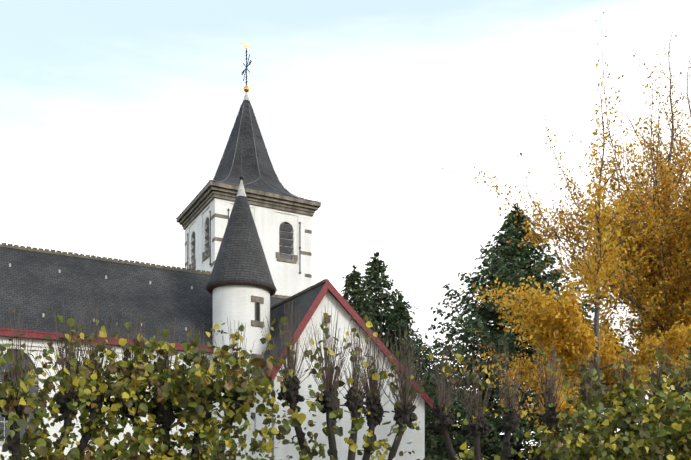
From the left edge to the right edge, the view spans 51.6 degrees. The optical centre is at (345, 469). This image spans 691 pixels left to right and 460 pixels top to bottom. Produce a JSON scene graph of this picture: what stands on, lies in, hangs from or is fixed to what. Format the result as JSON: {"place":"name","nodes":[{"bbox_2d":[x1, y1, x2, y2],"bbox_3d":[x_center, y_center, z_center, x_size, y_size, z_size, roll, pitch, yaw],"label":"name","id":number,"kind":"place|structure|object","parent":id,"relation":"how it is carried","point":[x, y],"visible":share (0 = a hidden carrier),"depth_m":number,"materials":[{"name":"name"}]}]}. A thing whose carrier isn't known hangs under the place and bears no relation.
{"place":"outdoors","nodes":[
{"label":"outdoors","id":0,"kind":"place"},
{"bbox_2d":[0,299,178,459],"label":"pollarded tree","id":1,"kind":"object","parent":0,"point":[40,441],"depth_m":7.73,"materials":[{"name":"green plant"}]},
{"bbox_2d":[185,198,311,295],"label":"tower wall","id":2,"kind":"structure","parent":0,"point":[288,279],"depth_m":45.37,"materials":[{"name":"white paint"}]},
{"bbox_2d":[191,219,293,265],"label":"louvered windows","id":3,"kind":"structure","parent":2,"relation":"in","point":[287,241],"depth_m":45.69,"materials":[{"name":"grey wood"}]},
{"bbox_2d":[187,208,300,273],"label":"wall anchors","id":4,"kind":"object","parent":2,"relation":"attached to","point":[228,209],"visible":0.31,"depth_m":45.88,"materials":[{"name":"grey metal"}]},
{"bbox_2d":[176,181,320,298],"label":"stone trim","id":5,"kind":"structure","parent":2,"relation":"attached to","point":[210,191],"depth_m":44.95,"materials":[{"name":"grey stone"}]},
{"bbox_2d":[176,93,320,218],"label":"spire roof","id":6,"kind":"structure","parent":2,"relation":"on","point":[251,171],"depth_m":46.26,"materials":[{"name":"grey tile"}]},
{"bbox_2d":[242,42,251,92],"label":"weather vane","id":7,"kind":"object","parent":6,"relation":"on","point":[246,88],"visible":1,"depth_m":47.56,"materials":[{"name":"grey metal"}]},
{"bbox_2d":[209,103,321,202],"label":"spire hips","id":8,"kind":"object","parent":6,"relation":"attached to","point":[256,157],"visible":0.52,"depth_m":46.51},
{"bbox_2d":[270,297,284,306],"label":"lean to roof","id":9,"kind":"object","parent":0,"point":[273,301],"visible":0.07,"depth_m":44.58,"materials":[{"name":"grey tile"}]},
{"bbox_2d":[324,315,330,322],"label":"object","id":10,"kind":"object","parent":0,"point":[329,319],"visible":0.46,"depth_m":35.45,"materials":[{"name":"grey"}]},
{"bbox_2d":[255,291,424,459],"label":"wing wall","id":11,"kind":"structure","parent":0,"point":[329,303],"depth_m":35.98,"materials":[{"name":"white paint"}]},
{"bbox_2d":[250,283,324,378],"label":"wing roof","id":12,"kind":"structure","parent":11,"relation":"on","point":[303,302],"depth_m":36.54,"materials":[{"name":"grey tile"}]},
{"bbox_2d":[270,279,328,309],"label":"wing ridge tiles","id":13,"kind":"object","parent":12,"relation":"on","point":[301,292],"visible":0.54,"depth_m":37.80,"materials":[{"name":"grey tile"}]},
{"bbox_2d":[248,279,432,408],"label":"red wing barge boards","id":14,"kind":"object","parent":11,"relation":"attached to","point":[337,295],"visible":0.6,"depth_m":35.51,"materials":[{"name":"red wood"}]},
{"bbox_2d":[0,0,690,459],"label":"sky","id":15,"kind":"structure","parent":0,"point":[115,115],"materials":[{"name":"white"}]},
{"bbox_2d":[394,203,666,459],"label":"conifer tree","id":16,"kind":"object","parent":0,"point":[478,325],"depth_m":44.65,"materials":[{"name":"green plant"}]},
{"bbox_2d":[442,12,690,450],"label":"tall autumn tree","id":17,"kind":"object","parent":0,"point":[647,204],"depth_m":23.33,"materials":[{"name":"plant"}]},
{"bbox_2d":[451,80,690,426],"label":"golden tree","id":18,"kind":"object","parent":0,"point":[554,319],"depth_m":19.05,"materials":[{"name":"yellow plant"}]},
{"bbox_2d":[560,50,690,397],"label":"tall autumn tree","id":19,"kind":"object","parent":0,"point":[641,334],"depth_m":26.08,"materials":[{"name":"plant"}]},
{"label":"ground","id":20,"kind":"structure","parent":0,"visible":0},
{"bbox_2d":[0,336,212,459],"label":"nave wall","id":21,"kind":"structure","parent":20,"relation":"on","point":[52,430],"depth_m":34.15,"materials":[{"name":"white paint"}]},
{"bbox_2d":[0,349,37,440],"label":"arched window","id":22,"kind":"structure","parent":21,"relation":"in","point":[23,431],"depth_m":33.36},
{"bbox_2d":[0,370,37,444],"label":"window frame","id":23,"kind":"object","parent":21,"relation":"in","point":[2,442],"visible":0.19,"depth_m":32.97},
{"bbox_2d":[0,247,212,345],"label":"nave roof","id":24,"kind":"structure","parent":21,"relation":"on","point":[36,285],"depth_m":36.66,"materials":[{"name":"grey tile"}]},
{"bbox_2d":[9,263,192,330],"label":"roof hooks","id":25,"kind":"object","parent":24,"relation":"attached to","point":[105,278],"visible":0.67,"depth_m":36.53,"materials":[{"name":"silver metal"}]},
{"bbox_2d":[0,242,211,274],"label":"roof ridge tiles","id":26,"kind":"object","parent":24,"relation":"on","point":[86,256],"visible":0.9,"depth_m":38.57,"materials":[{"name":"grey tile"}]},
{"bbox_2d":[0,336,212,362],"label":"eaves cornice","id":27,"kind":"structure","parent":21,"relation":"attached to","point":[36,343],"depth_m":33.66,"materials":[{"name":"white paint"}]},
{"bbox_2d":[0,328,213,352],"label":"red nave gutter","id":28,"kind":"object","parent":27,"relation":"attached to","point":[5,332],"depth_m":33.28,"materials":[{"name":"red metal"}]},
{"bbox_2d":[27,313,342,459],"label":"pollard lime tree","id":29,"kind":"object","parent":20,"relation":"on","point":[184,389],"depth_m":8.37,"materials":[{"name":"green plant"}]},
{"bbox_2d":[200,352,275,456],"bbox_3d":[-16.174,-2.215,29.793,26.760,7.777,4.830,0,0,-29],"label":"downspout","id":30,"kind":"object","parent":20,"relation":"on","point":[272,414],"visible":0.08,"depth_m":34.08,"materials":[{"name":"grey metal"}]},
{"bbox_2d":[213,285,269,459],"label":"turret wall","id":31,"kind":"structure","parent":20,"relation":"on","point":[231,303],"depth_m":36.34,"materials":[{"name":"white paint"}]},
{"bbox_2d":[206,179,276,290],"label":"conical turret roof","id":32,"kind":"structure","parent":31,"relation":"on","point":[240,256],"depth_m":36.69,"materials":[{"name":"grey tile"}]},
{"bbox_2d":[206,281,275,296],"bbox_3d":[-5.491,-9.441,37.690,3.660,0.129,3.660,0,0,-29],"label":"eave","id":33,"kind":"object","parent":32,"relation":"attached to","point":[269,288],"visible":0.6,"depth_m":36.30,"materials":[{"name":"grey stone"}]},
{"bbox_2d":[239,138,243,179],"bbox_3d":[-5.491,-16.432,37.690,0.245,2.219,0.245,0,0,-9],"label":"turret finial","id":34,"kind":"object","parent":32,"relation":"on","point":[241,176],"visible":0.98,"depth_m":37.67,"materials":[{"name":"grey metal"}]},
{"bbox_2d":[251,295,263,441],"bbox_3d":[-4.587,-5.111,36.648,0.720,7.530,0.360,0,0,-41],"label":"turret window surround","id":35,"kind":"object","parent":31,"relation":"attached to","point":[255,299],"depth_m":36.50,"materials":[{"name":"grey stone"}]},
{"bbox_2d":[238,300,435,459],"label":"pollarded trees","id":36,"kind":"object","parent":20,"relation":"on","point":[405,414],"depth_m":9.42,"materials":[{"name":"brown plant"}]},
{"bbox_2d":[340,265,428,414],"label":"conifer tree","id":37,"kind":"object","parent":20,"relation":"on","point":[354,274],"depth_m":53.48,"materials":[{"name":"green plant"}]},
{"bbox_2d":[355,252,477,459],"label":"conifer tree","id":38,"kind":"object","parent":20,"relation":"on","point":[370,276],"depth_m":54.96,"materials":[{"name":"green plant"}]},
{"bbox_2d":[378,292,459,456],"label":"conifer tree","id":39,"kind":"object","parent":20,"relation":"on","point":[410,330],"depth_m":54.34,"materials":[{"name":"green plant"}]},
{"bbox_2d":[408,326,580,459],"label":"pollarded trees","id":40,"kind":"object","parent":20,"relation":"on","point":[442,423],"depth_m":10.15,"materials":[{"name":"brown plant"}]},
{"bbox_2d":[473,339,690,459],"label":"pollard lime tree","id":41,"kind":"object","parent":20,"relation":"on","point":[612,400],"depth_m":10.81,"materials":[{"name":"green plant"}]},
{"bbox_2d":[526,364,690,459],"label":"lime bush leaves","id":42,"kind":"object","parent":41,"relation":"attached to","point":[649,431],"visible":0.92,"depth_m":9.93,"materials":[{"name":"green plant"}]}
]}

